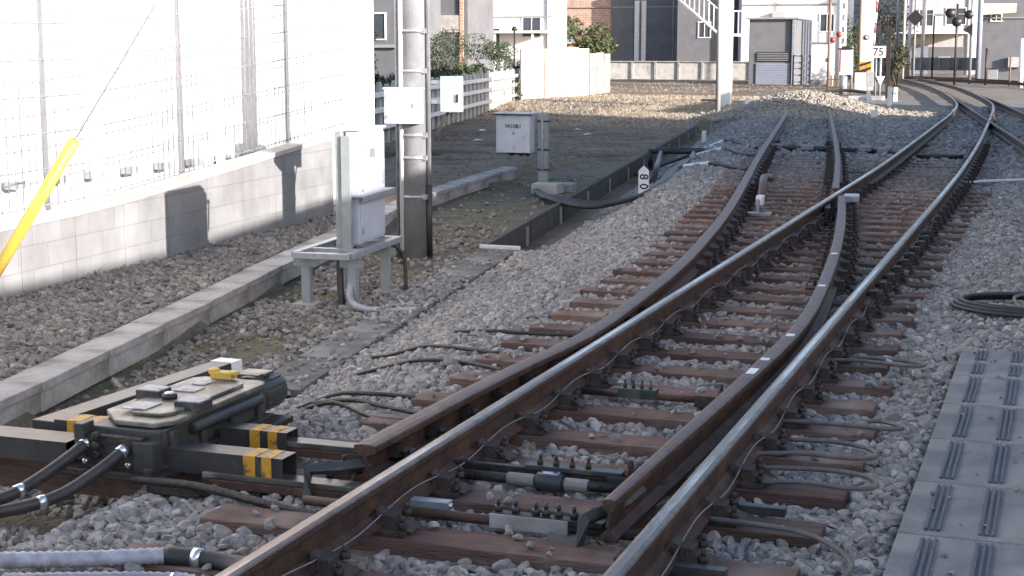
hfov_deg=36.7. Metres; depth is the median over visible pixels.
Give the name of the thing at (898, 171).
sleeper
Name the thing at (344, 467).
point bracket
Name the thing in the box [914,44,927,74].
door
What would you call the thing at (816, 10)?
white hall
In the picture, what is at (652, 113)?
straw
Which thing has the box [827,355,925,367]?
cable loop
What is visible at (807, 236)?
sleeper
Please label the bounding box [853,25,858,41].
window
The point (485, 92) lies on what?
picket fence
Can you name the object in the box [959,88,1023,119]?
joining rail
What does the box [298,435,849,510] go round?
sleeper
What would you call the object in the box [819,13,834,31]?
window
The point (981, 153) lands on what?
sleeper
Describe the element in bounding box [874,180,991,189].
sleeper
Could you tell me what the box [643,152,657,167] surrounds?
trough wall
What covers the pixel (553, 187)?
concrete block
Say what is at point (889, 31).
dark post
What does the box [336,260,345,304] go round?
cable hose
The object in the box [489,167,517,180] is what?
kerb beam
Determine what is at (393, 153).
green grass
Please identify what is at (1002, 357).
walkway slab
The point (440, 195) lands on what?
kerb beam
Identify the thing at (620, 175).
trough wall
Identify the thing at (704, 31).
window
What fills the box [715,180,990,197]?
sleeper
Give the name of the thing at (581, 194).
trough wall
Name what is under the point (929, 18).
window
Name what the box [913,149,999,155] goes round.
sleeper
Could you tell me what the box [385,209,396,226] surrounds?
kerb beam
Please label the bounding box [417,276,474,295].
trough cover
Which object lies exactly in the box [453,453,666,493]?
lock rod
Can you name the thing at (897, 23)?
pole
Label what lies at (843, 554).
cable loop
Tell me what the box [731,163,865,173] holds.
sleeper
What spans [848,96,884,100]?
concrete pad
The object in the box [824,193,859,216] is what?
rail block
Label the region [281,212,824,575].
bond wire
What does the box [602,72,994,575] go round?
running rail
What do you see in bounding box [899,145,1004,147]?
sleeper
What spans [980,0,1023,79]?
grey block house
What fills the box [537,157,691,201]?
trough cable
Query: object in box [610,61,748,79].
boundary wall
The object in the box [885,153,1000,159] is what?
sleeper
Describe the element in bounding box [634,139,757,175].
wrapped cable
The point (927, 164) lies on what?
sleeper
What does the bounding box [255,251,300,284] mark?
kerb beam
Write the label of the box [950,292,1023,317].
cable coil
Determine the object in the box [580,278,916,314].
sleeper
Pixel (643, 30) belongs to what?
brick house
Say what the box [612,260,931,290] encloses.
sleeper
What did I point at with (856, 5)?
white house
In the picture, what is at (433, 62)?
shrub
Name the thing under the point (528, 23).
window
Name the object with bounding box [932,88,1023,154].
joining rail
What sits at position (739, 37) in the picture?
distant house
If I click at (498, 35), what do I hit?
window
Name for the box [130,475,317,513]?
hose
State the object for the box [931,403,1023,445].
walkway slab
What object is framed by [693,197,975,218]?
sleeper
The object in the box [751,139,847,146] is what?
sleeper
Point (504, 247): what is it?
white batten
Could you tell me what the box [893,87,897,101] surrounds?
marker stake
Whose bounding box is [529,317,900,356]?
sleeper
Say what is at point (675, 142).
trough wall
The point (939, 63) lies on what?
fence
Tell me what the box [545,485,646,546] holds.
point bracket
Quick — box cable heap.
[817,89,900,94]
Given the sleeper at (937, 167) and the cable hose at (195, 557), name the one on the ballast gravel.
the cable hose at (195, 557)
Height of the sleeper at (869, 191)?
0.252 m
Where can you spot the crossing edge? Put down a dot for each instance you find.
(928, 79)
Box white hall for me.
[741,0,853,74]
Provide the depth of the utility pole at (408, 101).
15.67 m
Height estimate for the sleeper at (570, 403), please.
0.252 m
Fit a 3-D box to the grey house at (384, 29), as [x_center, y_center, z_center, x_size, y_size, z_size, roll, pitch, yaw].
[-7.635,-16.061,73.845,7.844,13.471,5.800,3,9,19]
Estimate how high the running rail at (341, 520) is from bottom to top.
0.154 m
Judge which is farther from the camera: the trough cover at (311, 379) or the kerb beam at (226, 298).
the kerb beam at (226, 298)
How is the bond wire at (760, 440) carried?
attached to the running rail at (647, 551)
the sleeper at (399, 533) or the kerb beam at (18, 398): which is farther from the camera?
the kerb beam at (18, 398)
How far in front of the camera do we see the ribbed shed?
84.58 m
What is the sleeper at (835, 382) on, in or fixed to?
on the ground at (910, 95)
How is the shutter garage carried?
on the ground at (910, 95)
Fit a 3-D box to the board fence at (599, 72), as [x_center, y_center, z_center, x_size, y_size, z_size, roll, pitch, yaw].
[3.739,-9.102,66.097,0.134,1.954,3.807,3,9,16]
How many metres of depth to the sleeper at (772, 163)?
24.37 m
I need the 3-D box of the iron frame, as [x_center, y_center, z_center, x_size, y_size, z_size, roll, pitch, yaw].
[2.806,-2.161,27.218,1.150,0.386,3.953,2,9,11]
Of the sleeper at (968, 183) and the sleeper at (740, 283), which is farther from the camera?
the sleeper at (968, 183)
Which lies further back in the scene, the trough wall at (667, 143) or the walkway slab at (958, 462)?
the trough wall at (667, 143)
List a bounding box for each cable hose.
[0,438,90,504]
[0,444,129,517]
[0,547,163,568]
[2,571,195,575]
[163,546,240,570]
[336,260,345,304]
[346,274,418,312]
[392,244,407,290]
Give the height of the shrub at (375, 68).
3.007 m
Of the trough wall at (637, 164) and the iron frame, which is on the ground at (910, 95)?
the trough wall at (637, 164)
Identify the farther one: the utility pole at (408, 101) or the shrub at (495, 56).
the shrub at (495, 56)
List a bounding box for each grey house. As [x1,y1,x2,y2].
[373,0,440,78]
[441,0,493,69]
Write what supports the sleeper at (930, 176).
on the ground at (910, 95)
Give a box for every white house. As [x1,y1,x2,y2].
[494,0,566,70]
[852,0,859,70]
[873,0,906,73]
[895,0,977,74]
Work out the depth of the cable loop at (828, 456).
6.75 m
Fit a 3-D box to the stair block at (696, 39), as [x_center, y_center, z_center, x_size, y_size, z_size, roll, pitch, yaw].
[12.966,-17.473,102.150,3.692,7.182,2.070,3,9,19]
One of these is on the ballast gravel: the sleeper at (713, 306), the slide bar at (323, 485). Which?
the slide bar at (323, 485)
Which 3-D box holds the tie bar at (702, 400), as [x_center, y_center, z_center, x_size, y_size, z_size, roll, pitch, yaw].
[0.719,0.528,7.931,0.880,0.120,0.085,3,9,19]
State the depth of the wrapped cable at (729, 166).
24.09 m
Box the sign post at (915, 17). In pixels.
[907,0,923,75]
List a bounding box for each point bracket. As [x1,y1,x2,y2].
[300,458,370,505]
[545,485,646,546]
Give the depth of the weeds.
13.69 m
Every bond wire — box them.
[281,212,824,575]
[661,216,936,575]
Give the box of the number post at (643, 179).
[638,166,648,193]
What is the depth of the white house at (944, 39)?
112.56 m
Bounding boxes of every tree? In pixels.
[567,15,618,53]
[846,15,858,82]
[854,0,918,72]
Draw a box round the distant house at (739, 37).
[738,0,741,60]
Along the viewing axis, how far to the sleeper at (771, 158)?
25.02 m
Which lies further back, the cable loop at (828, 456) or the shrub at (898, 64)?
the shrub at (898, 64)
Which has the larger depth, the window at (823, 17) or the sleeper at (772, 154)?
the window at (823, 17)
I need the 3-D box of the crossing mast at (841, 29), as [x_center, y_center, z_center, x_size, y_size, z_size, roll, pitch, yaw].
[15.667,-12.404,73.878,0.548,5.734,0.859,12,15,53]
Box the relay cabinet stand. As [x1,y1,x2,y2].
[291,235,402,309]
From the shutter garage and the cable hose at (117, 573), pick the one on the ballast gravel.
the cable hose at (117, 573)
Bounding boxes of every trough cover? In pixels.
[275,358,344,396]
[298,331,385,359]
[343,312,420,334]
[393,292,449,313]
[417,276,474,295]
[439,261,497,278]
[465,249,516,262]
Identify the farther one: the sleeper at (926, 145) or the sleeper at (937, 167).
the sleeper at (926, 145)
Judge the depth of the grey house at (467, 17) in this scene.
82.95 m
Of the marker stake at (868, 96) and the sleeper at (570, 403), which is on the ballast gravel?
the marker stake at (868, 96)
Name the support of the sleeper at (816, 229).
on the ground at (910, 95)
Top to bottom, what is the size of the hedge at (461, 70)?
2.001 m
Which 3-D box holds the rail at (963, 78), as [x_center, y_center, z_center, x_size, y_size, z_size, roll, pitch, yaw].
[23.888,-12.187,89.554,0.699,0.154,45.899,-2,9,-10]
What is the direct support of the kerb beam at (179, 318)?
on the ground at (910, 95)
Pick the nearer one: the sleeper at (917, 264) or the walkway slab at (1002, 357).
the walkway slab at (1002, 357)
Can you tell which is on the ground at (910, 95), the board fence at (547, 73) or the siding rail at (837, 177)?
the board fence at (547, 73)
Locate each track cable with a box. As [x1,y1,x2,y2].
[282,400,404,419]
[295,390,417,408]
[311,398,418,414]
[356,358,504,375]
[371,344,498,358]
[453,329,576,336]
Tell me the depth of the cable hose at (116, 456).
6.24 m
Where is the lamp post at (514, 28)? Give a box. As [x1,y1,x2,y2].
[511,26,517,63]
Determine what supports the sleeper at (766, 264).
on the ground at (910, 95)
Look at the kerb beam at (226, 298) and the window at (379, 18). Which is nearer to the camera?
the kerb beam at (226, 298)
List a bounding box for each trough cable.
[533,159,684,208]
[536,158,688,203]
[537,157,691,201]
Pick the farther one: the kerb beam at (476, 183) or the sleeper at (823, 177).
the kerb beam at (476, 183)
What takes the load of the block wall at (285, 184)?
on the ground at (910, 95)
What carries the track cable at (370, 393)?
on the ballast gravel
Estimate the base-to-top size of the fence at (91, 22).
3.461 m
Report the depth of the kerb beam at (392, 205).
19.30 m
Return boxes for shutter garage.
[746,17,812,84]
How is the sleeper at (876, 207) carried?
on the ground at (910, 95)
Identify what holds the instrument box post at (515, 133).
on the ground at (910, 95)
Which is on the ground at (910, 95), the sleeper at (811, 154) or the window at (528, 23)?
the sleeper at (811, 154)
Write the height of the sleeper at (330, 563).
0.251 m
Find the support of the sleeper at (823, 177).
on the ground at (910, 95)
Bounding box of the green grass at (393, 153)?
[384,132,478,157]
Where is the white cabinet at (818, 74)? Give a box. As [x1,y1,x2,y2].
[810,42,835,86]
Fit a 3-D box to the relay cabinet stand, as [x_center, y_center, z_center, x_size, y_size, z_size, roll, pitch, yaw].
[-1.400,-0.138,13.299,0.620,0.500,1.310,2,9,14]
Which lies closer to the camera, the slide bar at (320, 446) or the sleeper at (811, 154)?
the slide bar at (320, 446)
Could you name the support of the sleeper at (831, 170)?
on the ground at (910, 95)
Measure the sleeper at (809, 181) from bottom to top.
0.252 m
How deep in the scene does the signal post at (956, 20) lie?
79.76 m
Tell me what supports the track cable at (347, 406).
on the ballast gravel
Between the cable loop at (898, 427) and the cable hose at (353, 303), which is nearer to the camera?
the cable loop at (898, 427)
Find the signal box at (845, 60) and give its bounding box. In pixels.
[838,46,854,94]
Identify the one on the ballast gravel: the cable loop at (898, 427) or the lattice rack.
the cable loop at (898, 427)
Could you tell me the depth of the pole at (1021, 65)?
75.19 m
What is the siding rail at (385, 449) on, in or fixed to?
on the sleeper at (835, 382)
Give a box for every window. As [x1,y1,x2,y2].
[373,12,386,39]
[494,28,500,49]
[521,17,541,36]
[697,22,710,37]
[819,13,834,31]
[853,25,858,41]
[879,16,896,33]
[918,9,933,26]
[945,7,966,24]
[990,13,1002,21]
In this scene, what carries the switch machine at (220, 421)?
on the ground at (910, 95)
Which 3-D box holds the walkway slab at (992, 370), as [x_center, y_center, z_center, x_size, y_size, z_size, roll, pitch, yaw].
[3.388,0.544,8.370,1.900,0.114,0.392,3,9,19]
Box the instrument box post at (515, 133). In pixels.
[493,112,549,181]
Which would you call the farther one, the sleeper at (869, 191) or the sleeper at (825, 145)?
the sleeper at (825, 145)
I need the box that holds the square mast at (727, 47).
[720,0,733,105]
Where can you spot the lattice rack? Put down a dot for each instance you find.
(801, 68)
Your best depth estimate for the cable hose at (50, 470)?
6.38 m
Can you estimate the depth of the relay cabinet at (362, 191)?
12.95 m
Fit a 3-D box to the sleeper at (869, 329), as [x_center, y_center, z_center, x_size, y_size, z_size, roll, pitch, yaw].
[1.392,0.246,10.230,2.325,0.252,0.200,3,9,19]
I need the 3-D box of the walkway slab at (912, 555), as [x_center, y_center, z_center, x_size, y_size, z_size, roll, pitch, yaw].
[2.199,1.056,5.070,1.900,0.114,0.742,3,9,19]
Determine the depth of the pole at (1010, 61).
77.35 m
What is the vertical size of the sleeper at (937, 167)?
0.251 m
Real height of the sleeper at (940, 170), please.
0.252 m
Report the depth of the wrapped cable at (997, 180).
20.96 m
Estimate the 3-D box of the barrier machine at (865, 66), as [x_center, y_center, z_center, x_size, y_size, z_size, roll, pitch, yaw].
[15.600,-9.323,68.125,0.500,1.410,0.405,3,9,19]
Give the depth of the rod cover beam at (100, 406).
7.48 m
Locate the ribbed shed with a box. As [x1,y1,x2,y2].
[800,21,819,83]
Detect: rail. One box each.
[215,72,958,575]
[354,111,789,480]
[599,196,930,541]
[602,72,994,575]
[678,0,748,36]
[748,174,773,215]
[827,112,841,194]
[847,75,1023,85]
[874,74,1023,82]
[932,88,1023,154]
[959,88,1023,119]
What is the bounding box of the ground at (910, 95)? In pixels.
[0,73,1023,575]
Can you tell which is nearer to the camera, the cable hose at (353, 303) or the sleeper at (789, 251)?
the cable hose at (353, 303)
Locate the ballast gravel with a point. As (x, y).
(520, 289)
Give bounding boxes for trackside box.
[854,71,866,90]
[899,64,909,78]
[987,68,998,79]
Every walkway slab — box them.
[882,533,1023,575]
[898,481,1023,545]
[916,438,1023,489]
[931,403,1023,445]
[943,375,1023,408]
[953,361,1023,379]
[958,349,1023,364]
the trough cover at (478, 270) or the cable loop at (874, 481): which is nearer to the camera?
the cable loop at (874, 481)
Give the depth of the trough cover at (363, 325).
11.81 m
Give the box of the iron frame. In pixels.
[648,147,707,183]
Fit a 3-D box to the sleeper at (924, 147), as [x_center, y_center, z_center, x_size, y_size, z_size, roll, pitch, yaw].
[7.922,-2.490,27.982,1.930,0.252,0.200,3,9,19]
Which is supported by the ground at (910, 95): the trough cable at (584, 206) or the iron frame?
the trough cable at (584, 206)
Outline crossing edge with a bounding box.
[907,79,1023,81]
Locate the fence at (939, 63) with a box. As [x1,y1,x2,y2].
[910,58,975,70]
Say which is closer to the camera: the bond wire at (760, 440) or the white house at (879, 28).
the bond wire at (760, 440)
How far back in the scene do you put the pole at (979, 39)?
87.03 m
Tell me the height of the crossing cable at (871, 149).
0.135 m
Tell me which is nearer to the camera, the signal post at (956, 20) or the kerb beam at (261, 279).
the kerb beam at (261, 279)
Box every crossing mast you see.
[830,0,846,86]
[860,0,875,89]
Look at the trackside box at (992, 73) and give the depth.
83.23 m
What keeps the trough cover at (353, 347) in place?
on the ground at (910, 95)
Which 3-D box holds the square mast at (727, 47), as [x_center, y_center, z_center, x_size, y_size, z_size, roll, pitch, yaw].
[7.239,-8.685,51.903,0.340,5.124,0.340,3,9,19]
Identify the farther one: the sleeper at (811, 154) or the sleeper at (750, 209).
the sleeper at (811, 154)
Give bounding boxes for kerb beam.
[0,381,41,424]
[3,349,110,411]
[73,323,164,376]
[130,301,211,344]
[179,282,249,322]
[220,265,281,302]
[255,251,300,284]
[286,238,329,267]
[315,228,354,246]
[385,201,396,216]
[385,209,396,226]
[432,181,468,199]
[432,188,449,205]
[455,176,485,193]
[472,171,502,187]
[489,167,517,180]
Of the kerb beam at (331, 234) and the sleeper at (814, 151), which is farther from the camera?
the sleeper at (814, 151)
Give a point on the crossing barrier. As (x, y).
(875, 23)
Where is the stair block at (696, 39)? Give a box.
[677,0,738,60]
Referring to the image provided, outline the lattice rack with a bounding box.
[792,55,810,84]
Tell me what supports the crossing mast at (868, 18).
on the ground at (910, 95)
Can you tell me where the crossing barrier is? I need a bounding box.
[871,0,877,63]
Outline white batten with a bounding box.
[479,244,520,249]
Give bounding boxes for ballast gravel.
[0,89,1023,575]
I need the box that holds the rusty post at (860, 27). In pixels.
[857,0,861,70]
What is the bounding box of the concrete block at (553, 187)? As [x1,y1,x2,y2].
[531,182,576,193]
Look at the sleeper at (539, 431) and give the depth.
7.10 m
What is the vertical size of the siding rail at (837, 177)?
0.154 m
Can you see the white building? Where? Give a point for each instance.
(356, 67)
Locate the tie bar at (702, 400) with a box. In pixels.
[579,378,723,407]
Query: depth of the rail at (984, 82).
79.53 m
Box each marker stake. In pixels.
[701,131,705,141]
[866,91,870,102]
[871,110,877,117]
[887,87,891,106]
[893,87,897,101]
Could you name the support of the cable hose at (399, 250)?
hanging from the relay cabinet stand
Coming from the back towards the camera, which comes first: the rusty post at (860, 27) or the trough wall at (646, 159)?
the rusty post at (860, 27)
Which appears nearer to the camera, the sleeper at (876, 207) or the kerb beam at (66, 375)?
the kerb beam at (66, 375)
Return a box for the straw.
[467,81,853,135]
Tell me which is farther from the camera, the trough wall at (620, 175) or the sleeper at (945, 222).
the trough wall at (620, 175)
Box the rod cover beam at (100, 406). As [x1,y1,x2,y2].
[32,357,241,430]
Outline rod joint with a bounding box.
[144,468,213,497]
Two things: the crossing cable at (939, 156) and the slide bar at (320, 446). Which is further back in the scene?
the crossing cable at (939, 156)
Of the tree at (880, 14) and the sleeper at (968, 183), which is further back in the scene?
the tree at (880, 14)
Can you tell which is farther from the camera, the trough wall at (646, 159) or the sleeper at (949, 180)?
the trough wall at (646, 159)
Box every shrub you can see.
[374,27,378,74]
[430,27,466,69]
[430,32,491,70]
[462,40,518,71]
[511,79,523,100]
[883,44,909,86]
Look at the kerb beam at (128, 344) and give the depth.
10.52 m
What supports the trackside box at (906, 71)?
on the ground at (910, 95)
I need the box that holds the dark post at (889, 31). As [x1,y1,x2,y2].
[884,27,894,97]
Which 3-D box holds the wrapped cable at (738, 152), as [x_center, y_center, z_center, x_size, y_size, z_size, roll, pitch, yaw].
[3.850,-2.221,27.211,0.981,0.459,2.346,-6,11,-35]
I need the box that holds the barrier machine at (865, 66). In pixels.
[859,61,871,90]
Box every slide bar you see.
[202,471,365,498]
[287,436,415,460]
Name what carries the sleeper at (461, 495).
on the ground at (910, 95)
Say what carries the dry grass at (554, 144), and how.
on the ground at (910, 95)
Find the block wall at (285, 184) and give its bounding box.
[0,134,333,297]
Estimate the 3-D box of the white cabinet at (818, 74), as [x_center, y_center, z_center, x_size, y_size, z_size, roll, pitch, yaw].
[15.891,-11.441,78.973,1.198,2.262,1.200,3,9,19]
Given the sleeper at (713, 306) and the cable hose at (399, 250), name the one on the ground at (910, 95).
the sleeper at (713, 306)
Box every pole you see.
[383,0,462,258]
[701,0,722,111]
[850,46,853,93]
[895,0,899,74]
[901,0,906,82]
[907,0,912,64]
[920,0,925,75]
[931,16,934,76]
[975,0,983,78]
[984,48,987,84]
[1008,56,1011,86]
[1018,38,1023,87]
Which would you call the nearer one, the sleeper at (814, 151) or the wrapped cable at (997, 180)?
the wrapped cable at (997, 180)
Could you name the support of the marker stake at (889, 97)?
on the ballast gravel
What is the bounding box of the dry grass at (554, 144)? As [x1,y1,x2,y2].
[384,96,761,196]
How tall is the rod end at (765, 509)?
0.035 m
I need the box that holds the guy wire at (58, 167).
[0,0,158,276]
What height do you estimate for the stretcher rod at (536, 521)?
0.110 m
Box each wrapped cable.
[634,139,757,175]
[652,161,747,182]
[666,147,756,170]
[967,178,1023,183]
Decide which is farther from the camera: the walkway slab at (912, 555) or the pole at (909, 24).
the pole at (909, 24)
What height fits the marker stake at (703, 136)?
0.320 m
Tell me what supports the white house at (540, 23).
on the ground at (910, 95)
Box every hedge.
[374,63,490,130]
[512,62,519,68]
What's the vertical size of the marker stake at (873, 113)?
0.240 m
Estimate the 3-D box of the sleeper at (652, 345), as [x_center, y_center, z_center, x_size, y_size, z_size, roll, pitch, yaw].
[1.059,0.403,9.218,2.325,0.252,0.200,3,9,19]
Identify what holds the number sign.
on the ground at (910, 95)
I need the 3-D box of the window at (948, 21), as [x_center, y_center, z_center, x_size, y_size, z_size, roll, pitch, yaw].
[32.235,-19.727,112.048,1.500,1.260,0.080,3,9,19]
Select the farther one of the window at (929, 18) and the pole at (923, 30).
the window at (929, 18)
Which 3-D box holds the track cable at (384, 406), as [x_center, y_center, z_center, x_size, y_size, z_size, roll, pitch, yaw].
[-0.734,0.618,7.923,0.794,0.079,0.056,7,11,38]
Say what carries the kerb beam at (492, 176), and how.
on the ground at (910, 95)
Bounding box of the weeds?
[146,156,617,361]
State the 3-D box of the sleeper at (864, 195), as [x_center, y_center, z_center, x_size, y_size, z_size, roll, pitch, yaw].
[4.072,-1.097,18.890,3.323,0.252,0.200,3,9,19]
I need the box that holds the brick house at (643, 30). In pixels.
[567,0,677,60]
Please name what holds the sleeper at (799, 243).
on the ground at (910, 95)
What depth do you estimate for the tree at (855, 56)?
85.50 m
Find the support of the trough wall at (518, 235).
on the ground at (910, 95)
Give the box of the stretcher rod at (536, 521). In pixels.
[302,495,639,540]
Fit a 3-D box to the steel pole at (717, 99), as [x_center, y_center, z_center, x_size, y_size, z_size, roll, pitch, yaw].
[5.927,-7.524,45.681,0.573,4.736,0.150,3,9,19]
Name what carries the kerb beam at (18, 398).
on the ground at (910, 95)
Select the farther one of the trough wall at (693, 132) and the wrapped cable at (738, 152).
the trough wall at (693, 132)
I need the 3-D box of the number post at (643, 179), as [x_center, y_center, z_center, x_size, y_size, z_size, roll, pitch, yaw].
[1.901,-1.541,22.278,0.150,0.449,0.027,2,9,12]
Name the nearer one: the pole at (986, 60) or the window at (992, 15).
the pole at (986, 60)
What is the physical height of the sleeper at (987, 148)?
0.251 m
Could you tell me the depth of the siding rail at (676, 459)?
7.19 m
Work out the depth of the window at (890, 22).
119.48 m
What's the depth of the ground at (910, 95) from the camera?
27.10 m
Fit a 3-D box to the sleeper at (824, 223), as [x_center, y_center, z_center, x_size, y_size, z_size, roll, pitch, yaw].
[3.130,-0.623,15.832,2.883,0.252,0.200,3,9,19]
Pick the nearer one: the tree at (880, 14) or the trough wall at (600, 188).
the trough wall at (600, 188)
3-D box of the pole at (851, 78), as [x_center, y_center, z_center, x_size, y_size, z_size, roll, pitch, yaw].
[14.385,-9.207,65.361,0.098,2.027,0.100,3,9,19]
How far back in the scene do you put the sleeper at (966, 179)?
20.81 m
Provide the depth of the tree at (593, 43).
100.20 m
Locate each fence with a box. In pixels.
[0,0,344,215]
[374,68,519,142]
[518,48,588,99]
[589,52,609,94]
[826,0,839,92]
[910,58,975,70]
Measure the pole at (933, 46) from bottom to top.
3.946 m
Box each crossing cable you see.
[769,143,898,153]
[916,154,963,158]
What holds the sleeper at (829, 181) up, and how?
on the ground at (910, 95)
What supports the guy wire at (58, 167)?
on the ground at (910, 95)
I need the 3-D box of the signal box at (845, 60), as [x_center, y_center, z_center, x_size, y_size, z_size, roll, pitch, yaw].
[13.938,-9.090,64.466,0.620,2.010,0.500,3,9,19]
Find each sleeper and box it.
[0,455,825,548]
[104,543,402,575]
[200,502,800,575]
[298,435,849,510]
[360,409,864,472]
[411,386,877,442]
[449,365,877,418]
[475,347,893,397]
[501,331,889,376]
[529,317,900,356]
[551,300,902,339]
[569,288,913,327]
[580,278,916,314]
[600,268,924,301]
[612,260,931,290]
[633,252,931,280]
[645,244,942,271]
[649,236,943,261]
[664,223,953,246]
[665,230,950,253]
[675,217,962,241]
[678,212,963,234]
[682,207,966,228]
[688,202,969,222]
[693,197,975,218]
[702,193,982,213]
[705,189,986,207]
[710,185,986,203]
[714,182,987,199]
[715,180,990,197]
[723,173,852,183]
[725,169,857,179]
[727,166,863,176]
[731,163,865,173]
[738,177,845,186]
[740,155,863,163]
[741,157,863,165]
[742,150,845,157]
[742,160,862,169]
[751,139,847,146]
[754,152,859,160]
[756,141,841,146]
[756,147,855,154]
[770,145,857,153]
[868,167,996,174]
[869,164,998,172]
[871,161,998,169]
[874,158,998,165]
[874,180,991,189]
[877,176,993,186]
[879,156,999,162]
[881,173,994,183]
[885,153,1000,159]
[886,170,995,178]
[887,151,1002,157]
[896,144,1001,151]
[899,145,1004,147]
[899,146,1000,153]
[901,142,1003,148]
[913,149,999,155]
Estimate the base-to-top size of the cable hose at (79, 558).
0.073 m
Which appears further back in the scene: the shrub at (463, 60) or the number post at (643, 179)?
the shrub at (463, 60)
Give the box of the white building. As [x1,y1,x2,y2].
[0,0,374,218]
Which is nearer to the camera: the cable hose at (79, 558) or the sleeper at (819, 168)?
the cable hose at (79, 558)
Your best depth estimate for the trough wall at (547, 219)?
19.84 m
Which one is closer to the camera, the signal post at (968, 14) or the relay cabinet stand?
the relay cabinet stand
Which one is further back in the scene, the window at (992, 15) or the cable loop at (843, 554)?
the window at (992, 15)
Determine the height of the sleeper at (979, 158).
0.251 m
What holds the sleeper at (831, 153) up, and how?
on the ground at (910, 95)
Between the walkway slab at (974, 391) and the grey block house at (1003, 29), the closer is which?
the walkway slab at (974, 391)
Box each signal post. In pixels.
[945,4,961,85]
[963,0,974,83]
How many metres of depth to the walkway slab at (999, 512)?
5.95 m
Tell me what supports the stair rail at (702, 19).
on the ground at (910, 95)
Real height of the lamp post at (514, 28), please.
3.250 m
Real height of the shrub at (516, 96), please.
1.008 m
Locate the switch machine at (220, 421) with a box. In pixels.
[0,367,297,480]
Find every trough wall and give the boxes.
[485,220,529,250]
[528,202,562,241]
[563,186,589,220]
[588,174,611,200]
[610,164,629,190]
[627,155,644,177]
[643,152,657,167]
[658,141,669,157]
[668,135,679,147]
[679,130,688,145]
[688,126,696,139]
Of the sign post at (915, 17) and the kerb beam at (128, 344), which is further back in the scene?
the sign post at (915, 17)
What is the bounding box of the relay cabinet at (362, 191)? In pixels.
[335,125,395,248]
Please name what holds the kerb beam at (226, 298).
on the ground at (910, 95)
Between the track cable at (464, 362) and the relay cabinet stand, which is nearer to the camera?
the track cable at (464, 362)
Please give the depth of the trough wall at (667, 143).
34.09 m
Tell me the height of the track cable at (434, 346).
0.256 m
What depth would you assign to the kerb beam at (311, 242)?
15.46 m
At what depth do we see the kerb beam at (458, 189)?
22.28 m
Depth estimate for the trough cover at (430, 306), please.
12.90 m
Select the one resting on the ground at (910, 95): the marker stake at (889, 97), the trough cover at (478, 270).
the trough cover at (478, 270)
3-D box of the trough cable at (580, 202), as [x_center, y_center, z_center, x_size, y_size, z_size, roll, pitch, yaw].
[1.615,-1.696,24.022,2.133,0.270,6.252,3,9,19]
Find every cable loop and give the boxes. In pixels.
[707,516,854,575]
[754,437,878,460]
[761,465,878,490]
[782,419,904,430]
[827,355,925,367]
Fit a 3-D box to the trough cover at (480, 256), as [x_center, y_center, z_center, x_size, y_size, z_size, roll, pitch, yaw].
[-0.216,-0.315,15.881,0.360,0.045,0.965,2,9,11]
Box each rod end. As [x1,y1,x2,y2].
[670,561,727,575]
[731,502,786,517]
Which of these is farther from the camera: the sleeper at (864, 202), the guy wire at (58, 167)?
the sleeper at (864, 202)
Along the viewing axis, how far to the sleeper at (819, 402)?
7.93 m
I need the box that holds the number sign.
[866,46,885,95]
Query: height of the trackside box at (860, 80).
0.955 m
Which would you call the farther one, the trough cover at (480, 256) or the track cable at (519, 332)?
the trough cover at (480, 256)
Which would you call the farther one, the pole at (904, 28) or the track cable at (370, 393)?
the pole at (904, 28)
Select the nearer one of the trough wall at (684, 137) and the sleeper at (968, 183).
the sleeper at (968, 183)

